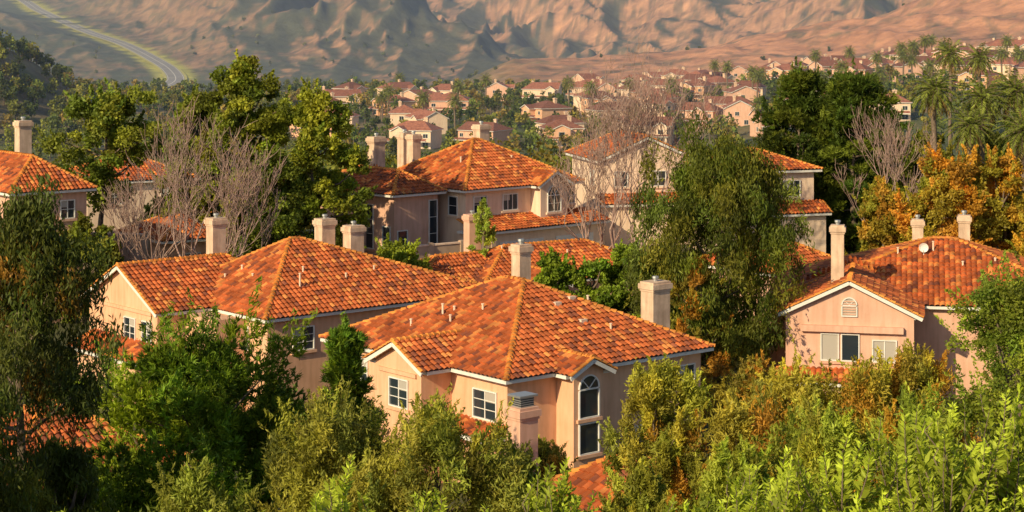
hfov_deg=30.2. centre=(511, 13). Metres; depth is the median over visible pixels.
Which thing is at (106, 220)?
walls
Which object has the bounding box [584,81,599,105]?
palm tree
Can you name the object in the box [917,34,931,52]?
palm tree
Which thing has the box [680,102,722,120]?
roof
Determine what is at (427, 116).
fascia
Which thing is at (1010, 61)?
roof
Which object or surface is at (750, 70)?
palm tree
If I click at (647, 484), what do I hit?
shrub
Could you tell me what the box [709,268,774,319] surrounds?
walls
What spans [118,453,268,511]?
willow tree
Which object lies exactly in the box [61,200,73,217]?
window glass
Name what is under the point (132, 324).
window blinds
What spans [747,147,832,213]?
roof tiles
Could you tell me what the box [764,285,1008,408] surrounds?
walls
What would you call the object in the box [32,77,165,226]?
eucalyptus tree
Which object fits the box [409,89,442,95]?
roof
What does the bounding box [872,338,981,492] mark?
pepper tree
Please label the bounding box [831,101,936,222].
bare tree
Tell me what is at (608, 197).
roof tiles
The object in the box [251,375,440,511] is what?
willow tree
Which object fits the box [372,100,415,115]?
walls
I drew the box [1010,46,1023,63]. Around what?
palm tree
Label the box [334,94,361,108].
walls
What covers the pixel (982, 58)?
palm tree
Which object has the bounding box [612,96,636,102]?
roof
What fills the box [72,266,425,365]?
fascia
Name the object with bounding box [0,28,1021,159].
distant trees
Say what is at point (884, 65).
walls
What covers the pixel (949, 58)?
palm tree
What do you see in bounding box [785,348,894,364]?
window surround
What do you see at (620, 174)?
window blinds
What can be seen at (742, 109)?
walls
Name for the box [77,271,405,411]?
walls
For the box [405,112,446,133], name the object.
walls
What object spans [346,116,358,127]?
walls
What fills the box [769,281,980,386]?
fascia
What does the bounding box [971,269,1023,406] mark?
shrub tree
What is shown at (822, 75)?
palm tree
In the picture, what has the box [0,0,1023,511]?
ground
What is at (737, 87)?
roof
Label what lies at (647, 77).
roof
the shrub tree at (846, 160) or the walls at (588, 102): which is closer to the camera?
the shrub tree at (846, 160)
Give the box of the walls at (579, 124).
[535,123,583,137]
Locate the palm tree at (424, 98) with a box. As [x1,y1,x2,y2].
[415,89,430,109]
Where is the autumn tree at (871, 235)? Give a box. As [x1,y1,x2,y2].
[844,175,917,254]
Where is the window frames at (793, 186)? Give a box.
[781,180,800,196]
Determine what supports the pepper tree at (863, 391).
on the ground
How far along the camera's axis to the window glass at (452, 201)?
152.79 m
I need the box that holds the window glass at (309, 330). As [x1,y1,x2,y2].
[125,317,312,349]
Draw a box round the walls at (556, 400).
[362,347,700,485]
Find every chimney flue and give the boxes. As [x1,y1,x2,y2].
[518,239,658,280]
[834,210,966,224]
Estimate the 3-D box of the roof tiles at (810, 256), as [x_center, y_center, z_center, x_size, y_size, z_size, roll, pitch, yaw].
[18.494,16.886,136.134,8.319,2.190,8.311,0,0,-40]
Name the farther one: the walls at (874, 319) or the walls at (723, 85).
the walls at (723, 85)
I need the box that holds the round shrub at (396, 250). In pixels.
[374,232,432,269]
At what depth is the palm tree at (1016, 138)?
144.79 m
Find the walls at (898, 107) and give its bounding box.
[874,103,910,121]
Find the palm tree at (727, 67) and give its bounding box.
[720,59,733,88]
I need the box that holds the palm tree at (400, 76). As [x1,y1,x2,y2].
[393,71,404,81]
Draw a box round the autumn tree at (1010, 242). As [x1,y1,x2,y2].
[1004,192,1023,254]
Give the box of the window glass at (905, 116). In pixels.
[902,106,907,119]
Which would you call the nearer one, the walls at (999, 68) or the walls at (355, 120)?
the walls at (355, 120)
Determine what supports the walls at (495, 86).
on the ground
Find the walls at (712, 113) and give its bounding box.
[680,108,722,127]
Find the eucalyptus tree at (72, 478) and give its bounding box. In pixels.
[6,434,116,511]
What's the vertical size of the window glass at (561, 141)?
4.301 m
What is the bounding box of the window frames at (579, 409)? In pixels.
[360,356,695,455]
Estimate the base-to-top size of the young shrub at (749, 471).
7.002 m
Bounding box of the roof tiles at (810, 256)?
[705,241,830,272]
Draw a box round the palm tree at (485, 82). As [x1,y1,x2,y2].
[479,72,493,108]
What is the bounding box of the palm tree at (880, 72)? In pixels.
[871,64,887,81]
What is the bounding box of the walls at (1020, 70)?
[1014,67,1023,79]
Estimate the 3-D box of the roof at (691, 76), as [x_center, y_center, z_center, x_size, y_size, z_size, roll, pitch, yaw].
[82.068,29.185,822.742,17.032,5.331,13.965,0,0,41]
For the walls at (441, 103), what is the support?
on the ground
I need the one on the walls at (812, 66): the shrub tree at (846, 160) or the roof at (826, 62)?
the roof at (826, 62)
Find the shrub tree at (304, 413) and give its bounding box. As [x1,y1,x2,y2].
[229,382,310,468]
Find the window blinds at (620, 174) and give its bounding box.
[593,170,657,177]
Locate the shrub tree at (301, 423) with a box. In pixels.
[291,416,388,459]
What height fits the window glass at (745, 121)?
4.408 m
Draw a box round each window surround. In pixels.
[59,218,76,221]
[246,349,316,354]
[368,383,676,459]
[446,203,575,217]
[589,184,666,188]
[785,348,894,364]
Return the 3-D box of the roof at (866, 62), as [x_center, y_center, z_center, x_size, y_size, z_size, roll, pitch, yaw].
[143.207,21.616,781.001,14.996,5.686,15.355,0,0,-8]
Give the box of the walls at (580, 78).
[573,74,603,80]
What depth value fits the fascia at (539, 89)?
790.33 m
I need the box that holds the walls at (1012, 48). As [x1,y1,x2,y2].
[987,45,1023,55]
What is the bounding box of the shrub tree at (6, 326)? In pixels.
[1,263,14,372]
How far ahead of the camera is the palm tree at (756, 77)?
687.85 m
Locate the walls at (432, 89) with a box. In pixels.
[430,88,460,93]
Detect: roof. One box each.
[326,89,361,103]
[333,82,367,95]
[368,94,415,108]
[377,82,416,88]
[387,121,443,141]
[389,104,426,112]
[397,110,435,124]
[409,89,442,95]
[427,94,468,108]
[428,84,462,90]
[453,121,512,139]
[497,81,514,87]
[521,82,561,96]
[521,100,571,116]
[534,115,583,123]
[539,119,583,138]
[566,81,602,94]
[572,73,604,78]
[582,91,612,98]
[585,102,628,109]
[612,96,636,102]
[618,83,645,97]
[622,74,650,79]
[630,116,673,136]
[638,90,681,97]
[646,79,684,84]
[648,72,663,77]
[648,96,676,111]
[660,69,690,74]
[678,79,716,93]
[680,74,713,79]
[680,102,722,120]
[691,70,708,73]
[701,71,730,76]
[701,76,733,82]
[704,96,752,103]
[722,85,765,99]
[722,99,755,107]
[730,80,766,94]
[745,66,770,78]
[767,64,805,77]
[787,60,808,65]
[806,56,830,60]
[808,60,838,65]
[831,55,856,59]
[831,63,872,76]
[838,59,874,65]
[867,93,912,112]
[882,57,894,63]
[883,50,895,55]
[892,62,922,66]
[897,56,934,62]
[909,50,935,55]
[955,45,974,49]
[955,68,998,83]
[956,57,984,65]
[974,50,1005,57]
[982,39,1023,44]
[986,40,1023,54]
[988,57,1017,64]
[1014,62,1023,66]
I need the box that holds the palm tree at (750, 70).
[744,64,757,88]
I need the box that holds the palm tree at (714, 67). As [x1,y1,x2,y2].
[708,59,720,75]
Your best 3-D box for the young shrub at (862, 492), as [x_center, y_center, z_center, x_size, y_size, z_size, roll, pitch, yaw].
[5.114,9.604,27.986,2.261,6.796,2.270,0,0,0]
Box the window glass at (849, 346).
[842,335,857,359]
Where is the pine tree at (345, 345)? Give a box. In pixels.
[318,311,387,470]
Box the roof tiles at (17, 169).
[0,150,97,192]
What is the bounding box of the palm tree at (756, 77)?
[748,69,765,97]
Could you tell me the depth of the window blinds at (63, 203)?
133.13 m
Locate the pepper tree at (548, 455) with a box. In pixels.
[538,434,578,477]
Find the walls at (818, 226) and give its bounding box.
[692,172,825,252]
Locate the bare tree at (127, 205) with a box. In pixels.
[100,164,206,260]
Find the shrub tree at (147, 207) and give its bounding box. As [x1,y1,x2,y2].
[132,174,223,223]
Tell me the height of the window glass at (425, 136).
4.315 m
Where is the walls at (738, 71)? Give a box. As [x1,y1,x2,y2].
[720,67,745,80]
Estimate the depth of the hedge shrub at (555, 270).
120.82 m
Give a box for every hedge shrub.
[533,246,581,294]
[563,252,629,310]
[610,237,643,317]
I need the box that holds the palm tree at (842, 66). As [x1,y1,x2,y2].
[834,59,849,73]
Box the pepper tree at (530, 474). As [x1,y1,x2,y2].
[466,432,545,509]
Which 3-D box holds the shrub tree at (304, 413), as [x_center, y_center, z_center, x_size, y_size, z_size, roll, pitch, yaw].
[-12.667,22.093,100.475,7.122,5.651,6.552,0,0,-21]
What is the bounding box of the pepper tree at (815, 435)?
[733,394,888,511]
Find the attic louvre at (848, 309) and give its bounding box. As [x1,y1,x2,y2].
[843,301,855,314]
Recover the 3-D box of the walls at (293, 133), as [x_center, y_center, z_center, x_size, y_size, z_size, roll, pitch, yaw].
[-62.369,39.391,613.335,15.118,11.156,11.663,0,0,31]
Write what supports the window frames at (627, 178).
attached to the walls at (624, 236)
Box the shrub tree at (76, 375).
[24,350,101,414]
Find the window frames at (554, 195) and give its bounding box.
[448,185,573,215]
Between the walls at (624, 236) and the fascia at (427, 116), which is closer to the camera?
the walls at (624, 236)
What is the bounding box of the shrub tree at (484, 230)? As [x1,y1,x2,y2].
[466,197,496,256]
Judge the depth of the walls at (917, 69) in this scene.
711.11 m
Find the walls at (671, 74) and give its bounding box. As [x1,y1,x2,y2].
[661,73,682,78]
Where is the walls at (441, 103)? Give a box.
[429,100,469,114]
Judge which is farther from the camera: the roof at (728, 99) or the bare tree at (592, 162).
the roof at (728, 99)
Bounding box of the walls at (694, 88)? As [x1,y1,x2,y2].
[684,83,716,98]
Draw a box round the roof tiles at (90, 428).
[0,400,198,467]
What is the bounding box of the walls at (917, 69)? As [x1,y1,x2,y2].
[893,62,922,81]
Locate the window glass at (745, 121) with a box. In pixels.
[735,112,747,124]
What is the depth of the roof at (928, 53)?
801.06 m
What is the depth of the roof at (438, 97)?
711.43 m
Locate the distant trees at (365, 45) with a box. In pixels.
[35,0,904,89]
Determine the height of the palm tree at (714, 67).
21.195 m
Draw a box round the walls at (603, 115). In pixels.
[586,110,622,127]
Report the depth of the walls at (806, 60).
908.14 m
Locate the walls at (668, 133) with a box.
[625,124,673,144]
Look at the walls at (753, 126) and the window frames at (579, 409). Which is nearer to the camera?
the window frames at (579, 409)
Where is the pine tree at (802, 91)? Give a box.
[747,55,842,240]
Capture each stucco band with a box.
[92,299,151,315]
[378,365,416,378]
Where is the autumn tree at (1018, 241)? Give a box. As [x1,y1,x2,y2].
[1011,194,1023,256]
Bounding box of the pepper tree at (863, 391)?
[802,353,910,509]
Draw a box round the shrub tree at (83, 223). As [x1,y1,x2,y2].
[59,211,124,324]
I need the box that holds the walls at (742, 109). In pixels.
[723,101,752,126]
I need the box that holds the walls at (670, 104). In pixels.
[642,102,678,116]
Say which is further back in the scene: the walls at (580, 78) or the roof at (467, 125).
the walls at (580, 78)
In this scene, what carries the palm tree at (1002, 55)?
on the ground
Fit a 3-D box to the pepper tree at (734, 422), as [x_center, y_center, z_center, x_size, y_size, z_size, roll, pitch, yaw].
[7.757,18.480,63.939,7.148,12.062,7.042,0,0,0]
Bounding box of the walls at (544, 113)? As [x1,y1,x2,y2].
[521,105,570,119]
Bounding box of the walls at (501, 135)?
[458,130,512,145]
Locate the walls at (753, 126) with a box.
[750,111,790,136]
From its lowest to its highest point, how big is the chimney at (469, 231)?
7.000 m
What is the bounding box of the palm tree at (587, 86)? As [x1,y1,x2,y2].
[582,80,595,93]
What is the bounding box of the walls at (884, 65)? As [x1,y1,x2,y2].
[871,59,893,73]
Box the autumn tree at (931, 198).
[874,139,1004,245]
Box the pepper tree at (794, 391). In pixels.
[736,349,843,475]
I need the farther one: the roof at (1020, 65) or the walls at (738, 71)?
the walls at (738, 71)
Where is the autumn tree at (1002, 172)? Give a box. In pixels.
[948,142,1023,253]
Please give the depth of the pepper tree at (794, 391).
65.76 m
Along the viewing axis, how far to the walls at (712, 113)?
631.51 m
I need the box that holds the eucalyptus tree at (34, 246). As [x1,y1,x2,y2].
[0,173,129,511]
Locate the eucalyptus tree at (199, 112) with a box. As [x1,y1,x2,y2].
[148,83,233,225]
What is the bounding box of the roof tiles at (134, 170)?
[69,158,195,180]
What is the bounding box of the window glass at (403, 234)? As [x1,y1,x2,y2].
[366,200,436,247]
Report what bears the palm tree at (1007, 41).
on the ground
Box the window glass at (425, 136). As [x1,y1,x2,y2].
[396,134,427,146]
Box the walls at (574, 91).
[572,88,585,95]
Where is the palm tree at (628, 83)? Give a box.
[623,75,635,96]
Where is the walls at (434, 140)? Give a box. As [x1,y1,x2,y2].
[389,127,441,148]
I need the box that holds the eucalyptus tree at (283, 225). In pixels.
[226,142,319,257]
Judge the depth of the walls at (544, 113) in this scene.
671.46 m
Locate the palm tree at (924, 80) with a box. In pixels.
[917,73,934,112]
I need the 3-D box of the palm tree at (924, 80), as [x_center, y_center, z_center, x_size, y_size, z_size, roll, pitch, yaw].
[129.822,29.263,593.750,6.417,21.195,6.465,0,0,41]
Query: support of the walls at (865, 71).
on the ground
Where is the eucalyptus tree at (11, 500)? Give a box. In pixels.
[0,385,55,511]
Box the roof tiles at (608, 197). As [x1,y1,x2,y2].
[564,131,681,204]
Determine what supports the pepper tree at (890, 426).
on the ground
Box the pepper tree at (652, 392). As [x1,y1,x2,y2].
[596,352,714,511]
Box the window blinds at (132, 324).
[130,319,301,336]
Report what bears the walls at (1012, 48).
on the ground
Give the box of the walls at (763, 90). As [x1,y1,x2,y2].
[759,87,765,97]
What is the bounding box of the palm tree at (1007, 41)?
[999,33,1014,51]
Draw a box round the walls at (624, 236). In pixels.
[572,141,690,246]
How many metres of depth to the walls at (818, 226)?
152.06 m
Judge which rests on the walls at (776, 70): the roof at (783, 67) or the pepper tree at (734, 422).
the roof at (783, 67)
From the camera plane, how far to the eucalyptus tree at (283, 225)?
134.79 m
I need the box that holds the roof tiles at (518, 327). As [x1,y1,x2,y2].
[318,275,714,439]
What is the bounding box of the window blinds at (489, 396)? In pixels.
[361,358,682,436]
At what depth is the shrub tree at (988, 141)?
156.41 m
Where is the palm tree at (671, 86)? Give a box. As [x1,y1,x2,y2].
[664,79,678,98]
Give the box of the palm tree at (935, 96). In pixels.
[907,64,963,156]
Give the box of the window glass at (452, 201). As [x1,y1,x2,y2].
[449,186,572,214]
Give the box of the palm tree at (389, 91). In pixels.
[380,83,396,116]
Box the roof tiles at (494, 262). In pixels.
[420,238,612,281]
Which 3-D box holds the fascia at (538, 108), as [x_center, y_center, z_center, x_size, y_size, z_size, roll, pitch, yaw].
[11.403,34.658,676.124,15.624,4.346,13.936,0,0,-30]
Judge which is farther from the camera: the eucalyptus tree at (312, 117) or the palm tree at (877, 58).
the palm tree at (877, 58)
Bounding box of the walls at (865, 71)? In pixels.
[832,67,872,77]
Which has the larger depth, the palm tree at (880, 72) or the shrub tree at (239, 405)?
the palm tree at (880, 72)
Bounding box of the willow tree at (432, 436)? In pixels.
[329,382,538,511]
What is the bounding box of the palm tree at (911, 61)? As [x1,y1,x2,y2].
[904,52,919,73]
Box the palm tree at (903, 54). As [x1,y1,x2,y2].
[895,47,910,84]
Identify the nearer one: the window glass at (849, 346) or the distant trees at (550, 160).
the window glass at (849, 346)
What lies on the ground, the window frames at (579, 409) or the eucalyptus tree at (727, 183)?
the eucalyptus tree at (727, 183)
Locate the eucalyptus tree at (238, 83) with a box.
[187,49,292,256]
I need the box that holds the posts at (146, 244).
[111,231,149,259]
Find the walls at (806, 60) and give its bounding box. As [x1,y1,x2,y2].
[803,58,811,63]
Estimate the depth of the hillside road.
2271.92 m
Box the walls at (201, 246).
[150,241,232,258]
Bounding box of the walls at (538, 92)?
[522,84,561,102]
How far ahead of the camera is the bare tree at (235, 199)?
127.66 m
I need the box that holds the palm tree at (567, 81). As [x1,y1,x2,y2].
[561,75,576,106]
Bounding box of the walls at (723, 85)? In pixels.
[714,83,733,94]
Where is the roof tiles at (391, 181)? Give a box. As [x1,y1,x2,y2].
[319,164,447,194]
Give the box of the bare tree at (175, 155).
[112,95,257,259]
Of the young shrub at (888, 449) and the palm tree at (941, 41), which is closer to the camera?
the young shrub at (888, 449)
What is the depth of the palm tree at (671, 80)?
710.29 m
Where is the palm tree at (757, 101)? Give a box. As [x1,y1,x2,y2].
[748,95,768,112]
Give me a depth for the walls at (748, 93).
689.39 m
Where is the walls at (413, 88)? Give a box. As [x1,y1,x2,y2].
[377,86,416,93]
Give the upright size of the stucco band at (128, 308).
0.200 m
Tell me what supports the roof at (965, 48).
on the walls
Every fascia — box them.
[0,187,95,196]
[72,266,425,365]
[120,232,205,243]
[125,178,200,182]
[320,338,713,442]
[351,191,445,197]
[389,127,442,141]
[403,112,448,119]
[441,171,609,233]
[519,104,565,117]
[521,83,562,97]
[540,125,584,139]
[566,137,681,207]
[690,164,831,216]
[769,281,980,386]
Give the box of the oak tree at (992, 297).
[931,250,1023,473]
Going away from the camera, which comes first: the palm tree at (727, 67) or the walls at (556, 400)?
the walls at (556, 400)
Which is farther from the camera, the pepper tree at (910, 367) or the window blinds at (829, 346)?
the window blinds at (829, 346)
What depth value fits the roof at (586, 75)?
925.13 m
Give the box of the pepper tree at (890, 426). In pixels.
[841,380,964,510]
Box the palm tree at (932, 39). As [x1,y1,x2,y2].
[928,33,937,49]
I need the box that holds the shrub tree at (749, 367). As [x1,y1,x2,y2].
[703,349,777,428]
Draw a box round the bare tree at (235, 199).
[147,135,288,257]
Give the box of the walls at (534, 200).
[438,175,603,245]
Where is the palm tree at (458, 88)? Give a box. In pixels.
[450,78,465,119]
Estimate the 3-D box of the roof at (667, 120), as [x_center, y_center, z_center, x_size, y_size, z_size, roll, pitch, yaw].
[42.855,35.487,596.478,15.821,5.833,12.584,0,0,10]
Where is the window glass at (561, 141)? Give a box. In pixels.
[558,132,577,145]
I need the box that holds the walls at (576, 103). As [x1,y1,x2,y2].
[573,96,580,110]
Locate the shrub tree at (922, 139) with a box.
[876,126,955,226]
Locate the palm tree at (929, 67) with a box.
[921,57,936,75]
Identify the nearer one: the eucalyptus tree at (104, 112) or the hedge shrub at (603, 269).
the hedge shrub at (603, 269)
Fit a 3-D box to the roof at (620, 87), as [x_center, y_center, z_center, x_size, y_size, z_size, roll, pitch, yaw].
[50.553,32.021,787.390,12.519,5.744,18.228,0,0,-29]
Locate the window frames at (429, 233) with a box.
[366,199,437,248]
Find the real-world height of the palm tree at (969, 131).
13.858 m
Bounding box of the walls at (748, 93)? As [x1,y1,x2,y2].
[724,87,758,101]
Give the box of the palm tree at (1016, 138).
[992,103,1023,190]
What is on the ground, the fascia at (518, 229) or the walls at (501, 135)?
the walls at (501, 135)
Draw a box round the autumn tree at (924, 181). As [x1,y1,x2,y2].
[915,156,994,246]
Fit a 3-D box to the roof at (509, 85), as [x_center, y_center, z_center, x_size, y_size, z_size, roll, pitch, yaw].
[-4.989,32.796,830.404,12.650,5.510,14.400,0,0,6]
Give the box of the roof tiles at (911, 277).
[765,235,1023,382]
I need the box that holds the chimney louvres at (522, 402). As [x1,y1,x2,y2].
[511,397,533,406]
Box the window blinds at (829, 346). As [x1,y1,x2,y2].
[822,299,895,361]
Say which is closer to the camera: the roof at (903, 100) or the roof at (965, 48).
the roof at (903, 100)
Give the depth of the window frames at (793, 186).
152.36 m
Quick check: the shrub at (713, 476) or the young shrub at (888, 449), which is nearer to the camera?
the young shrub at (888, 449)
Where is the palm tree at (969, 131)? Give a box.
[943,102,996,164]
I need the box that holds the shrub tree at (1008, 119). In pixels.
[989,111,1023,239]
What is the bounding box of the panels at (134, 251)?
[87,234,142,262]
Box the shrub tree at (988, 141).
[961,121,1021,239]
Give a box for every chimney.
[13,120,33,153]
[204,216,365,253]
[365,136,386,166]
[462,213,480,251]
[504,405,541,473]
[508,243,672,328]
[829,214,971,288]
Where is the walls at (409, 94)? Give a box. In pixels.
[404,91,428,108]
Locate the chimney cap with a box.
[507,391,537,407]
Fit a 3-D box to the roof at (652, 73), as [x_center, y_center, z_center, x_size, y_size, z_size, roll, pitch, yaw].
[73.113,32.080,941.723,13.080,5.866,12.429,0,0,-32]
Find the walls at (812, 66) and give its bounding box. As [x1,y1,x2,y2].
[809,62,830,78]
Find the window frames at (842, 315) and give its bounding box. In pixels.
[820,297,896,362]
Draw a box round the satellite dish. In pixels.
[919,243,927,254]
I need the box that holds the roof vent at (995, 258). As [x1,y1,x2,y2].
[897,241,996,264]
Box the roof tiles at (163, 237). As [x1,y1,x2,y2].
[116,211,260,240]
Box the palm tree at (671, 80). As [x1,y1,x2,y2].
[665,75,677,88]
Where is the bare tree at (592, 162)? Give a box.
[544,109,634,248]
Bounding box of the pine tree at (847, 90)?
[792,57,913,252]
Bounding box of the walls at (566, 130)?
[541,126,582,147]
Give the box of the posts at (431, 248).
[426,240,495,255]
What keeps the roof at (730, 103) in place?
on the walls at (742, 109)
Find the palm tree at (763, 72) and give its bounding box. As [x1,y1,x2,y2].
[757,66,768,81]
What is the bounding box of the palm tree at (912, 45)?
[906,38,920,54]
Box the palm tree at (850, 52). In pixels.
[843,46,855,58]
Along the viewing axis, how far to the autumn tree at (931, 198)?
134.72 m
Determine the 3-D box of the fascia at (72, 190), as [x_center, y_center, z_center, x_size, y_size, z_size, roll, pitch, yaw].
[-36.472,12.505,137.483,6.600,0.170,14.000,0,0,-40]
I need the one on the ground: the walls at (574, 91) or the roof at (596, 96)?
the walls at (574, 91)
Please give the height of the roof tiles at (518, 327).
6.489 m
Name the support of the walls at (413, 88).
on the ground
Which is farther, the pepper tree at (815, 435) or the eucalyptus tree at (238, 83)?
the eucalyptus tree at (238, 83)
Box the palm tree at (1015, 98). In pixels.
[990,66,1023,203]
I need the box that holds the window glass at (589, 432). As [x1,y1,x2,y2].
[362,364,693,453]
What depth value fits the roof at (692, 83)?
770.16 m
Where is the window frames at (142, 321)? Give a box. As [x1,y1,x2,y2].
[123,316,314,350]
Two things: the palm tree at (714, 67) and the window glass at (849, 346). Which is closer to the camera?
the window glass at (849, 346)
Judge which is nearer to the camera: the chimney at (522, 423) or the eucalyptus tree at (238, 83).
the chimney at (522, 423)
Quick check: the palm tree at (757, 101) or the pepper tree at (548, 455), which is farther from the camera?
the palm tree at (757, 101)
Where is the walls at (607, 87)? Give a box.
[597,84,614,92]
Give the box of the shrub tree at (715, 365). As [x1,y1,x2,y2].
[666,253,733,416]
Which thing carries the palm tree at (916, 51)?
on the ground
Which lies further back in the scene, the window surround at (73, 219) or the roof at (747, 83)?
the roof at (747, 83)
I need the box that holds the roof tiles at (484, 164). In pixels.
[398,137,611,230]
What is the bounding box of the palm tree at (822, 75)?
[816,68,826,79]
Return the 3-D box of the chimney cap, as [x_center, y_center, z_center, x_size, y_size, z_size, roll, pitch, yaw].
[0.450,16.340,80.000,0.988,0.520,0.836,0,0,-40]
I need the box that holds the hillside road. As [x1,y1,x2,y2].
[16,0,186,87]
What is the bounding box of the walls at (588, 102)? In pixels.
[581,96,606,113]
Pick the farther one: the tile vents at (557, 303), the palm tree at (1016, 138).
the palm tree at (1016, 138)
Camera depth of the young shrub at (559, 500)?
28.12 m
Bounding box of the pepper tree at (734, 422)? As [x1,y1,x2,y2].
[668,382,828,511]
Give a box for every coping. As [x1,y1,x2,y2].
[91,232,142,234]
[418,241,460,246]
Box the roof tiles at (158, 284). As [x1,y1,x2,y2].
[70,236,478,361]
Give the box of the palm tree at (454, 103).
[445,92,464,130]
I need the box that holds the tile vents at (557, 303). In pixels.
[553,296,587,322]
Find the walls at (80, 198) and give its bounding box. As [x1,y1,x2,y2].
[0,191,86,322]
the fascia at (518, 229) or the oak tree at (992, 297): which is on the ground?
the oak tree at (992, 297)
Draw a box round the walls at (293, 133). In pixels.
[290,122,331,136]
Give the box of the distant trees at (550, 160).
[0,110,1004,228]
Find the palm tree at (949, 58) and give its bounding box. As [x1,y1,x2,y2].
[930,36,969,159]
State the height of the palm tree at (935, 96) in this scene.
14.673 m
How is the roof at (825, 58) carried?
on the walls at (806, 60)
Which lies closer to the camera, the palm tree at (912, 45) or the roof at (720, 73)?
the palm tree at (912, 45)
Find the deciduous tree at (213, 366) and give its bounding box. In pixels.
[65,276,317,511]
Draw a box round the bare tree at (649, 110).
[555,32,732,251]
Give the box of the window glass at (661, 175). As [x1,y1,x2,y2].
[593,171,664,185]
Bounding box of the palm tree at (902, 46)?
[893,40,908,63]
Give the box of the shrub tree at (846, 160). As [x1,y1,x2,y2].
[814,136,872,195]
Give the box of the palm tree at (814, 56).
[809,48,821,69]
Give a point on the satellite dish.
(923, 247)
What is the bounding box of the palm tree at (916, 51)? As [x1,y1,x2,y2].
[908,45,921,55]
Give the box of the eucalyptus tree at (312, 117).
[266,76,377,248]
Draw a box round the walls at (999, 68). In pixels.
[991,65,1013,79]
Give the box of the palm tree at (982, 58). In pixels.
[964,41,997,115]
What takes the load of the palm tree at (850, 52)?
on the ground
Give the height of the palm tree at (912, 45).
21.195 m
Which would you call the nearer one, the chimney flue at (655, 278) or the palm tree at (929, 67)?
the chimney flue at (655, 278)
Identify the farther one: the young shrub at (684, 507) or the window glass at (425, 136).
the window glass at (425, 136)
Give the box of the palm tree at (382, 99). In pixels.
[375,88,389,121]
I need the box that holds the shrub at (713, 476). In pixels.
[689,433,793,511]
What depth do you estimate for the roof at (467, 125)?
585.12 m
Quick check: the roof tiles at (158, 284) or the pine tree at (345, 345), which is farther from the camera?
the roof tiles at (158, 284)
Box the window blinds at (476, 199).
[474,189,568,202]
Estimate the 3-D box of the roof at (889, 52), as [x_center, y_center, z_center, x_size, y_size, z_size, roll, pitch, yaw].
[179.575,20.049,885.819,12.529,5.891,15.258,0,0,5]
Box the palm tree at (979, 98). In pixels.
[954,73,1009,163]
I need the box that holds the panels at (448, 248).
[416,244,490,259]
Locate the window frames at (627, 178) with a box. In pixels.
[590,169,665,186]
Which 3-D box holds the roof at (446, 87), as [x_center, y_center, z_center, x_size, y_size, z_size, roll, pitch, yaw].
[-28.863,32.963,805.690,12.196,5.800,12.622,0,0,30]
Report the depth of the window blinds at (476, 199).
152.14 m
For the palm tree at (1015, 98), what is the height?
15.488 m
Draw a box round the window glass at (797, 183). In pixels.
[783,181,799,195]
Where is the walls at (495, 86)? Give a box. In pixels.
[487,83,514,100]
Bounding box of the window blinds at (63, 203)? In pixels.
[61,201,66,207]
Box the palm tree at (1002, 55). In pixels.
[993,44,1010,74]
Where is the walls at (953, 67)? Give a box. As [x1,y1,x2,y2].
[940,63,983,74]
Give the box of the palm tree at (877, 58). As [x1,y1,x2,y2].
[869,49,885,68]
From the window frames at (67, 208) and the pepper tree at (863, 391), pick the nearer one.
the pepper tree at (863, 391)
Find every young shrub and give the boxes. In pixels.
[308,454,375,511]
[410,488,447,511]
[522,456,598,511]
[646,494,715,511]
[715,458,828,511]
[735,445,830,511]
[790,432,904,511]
[875,402,989,511]
[896,411,1013,511]
[960,378,1023,511]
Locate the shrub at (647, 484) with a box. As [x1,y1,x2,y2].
[596,455,670,511]
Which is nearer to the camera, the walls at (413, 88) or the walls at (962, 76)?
the walls at (962, 76)
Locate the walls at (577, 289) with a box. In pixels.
[566,280,637,302]
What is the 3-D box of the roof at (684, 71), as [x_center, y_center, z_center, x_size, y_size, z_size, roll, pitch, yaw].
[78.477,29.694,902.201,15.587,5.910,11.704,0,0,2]
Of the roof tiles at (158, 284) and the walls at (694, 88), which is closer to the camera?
the roof tiles at (158, 284)
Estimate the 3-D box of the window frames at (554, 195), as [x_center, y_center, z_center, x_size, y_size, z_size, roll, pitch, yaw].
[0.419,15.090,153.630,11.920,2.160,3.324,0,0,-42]
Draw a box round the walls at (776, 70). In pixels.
[768,68,804,79]
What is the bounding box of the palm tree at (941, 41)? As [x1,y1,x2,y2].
[935,37,949,53]
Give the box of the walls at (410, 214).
[321,194,437,254]
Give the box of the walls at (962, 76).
[958,73,1000,90]
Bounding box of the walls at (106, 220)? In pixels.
[87,182,193,231]
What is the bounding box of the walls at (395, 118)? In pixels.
[390,114,407,125]
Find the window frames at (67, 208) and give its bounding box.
[41,199,74,218]
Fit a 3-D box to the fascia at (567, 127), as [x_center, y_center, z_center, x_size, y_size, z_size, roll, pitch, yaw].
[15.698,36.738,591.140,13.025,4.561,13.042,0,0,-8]
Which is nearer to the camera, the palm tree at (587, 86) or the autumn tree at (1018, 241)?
the autumn tree at (1018, 241)
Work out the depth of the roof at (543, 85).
792.78 m
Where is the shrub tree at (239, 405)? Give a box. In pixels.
[136,380,243,452]
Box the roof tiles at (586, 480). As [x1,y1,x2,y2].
[465,454,701,511]
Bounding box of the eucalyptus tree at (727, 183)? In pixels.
[618,106,821,400]
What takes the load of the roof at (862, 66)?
on the walls at (865, 71)
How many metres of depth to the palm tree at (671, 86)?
703.36 m

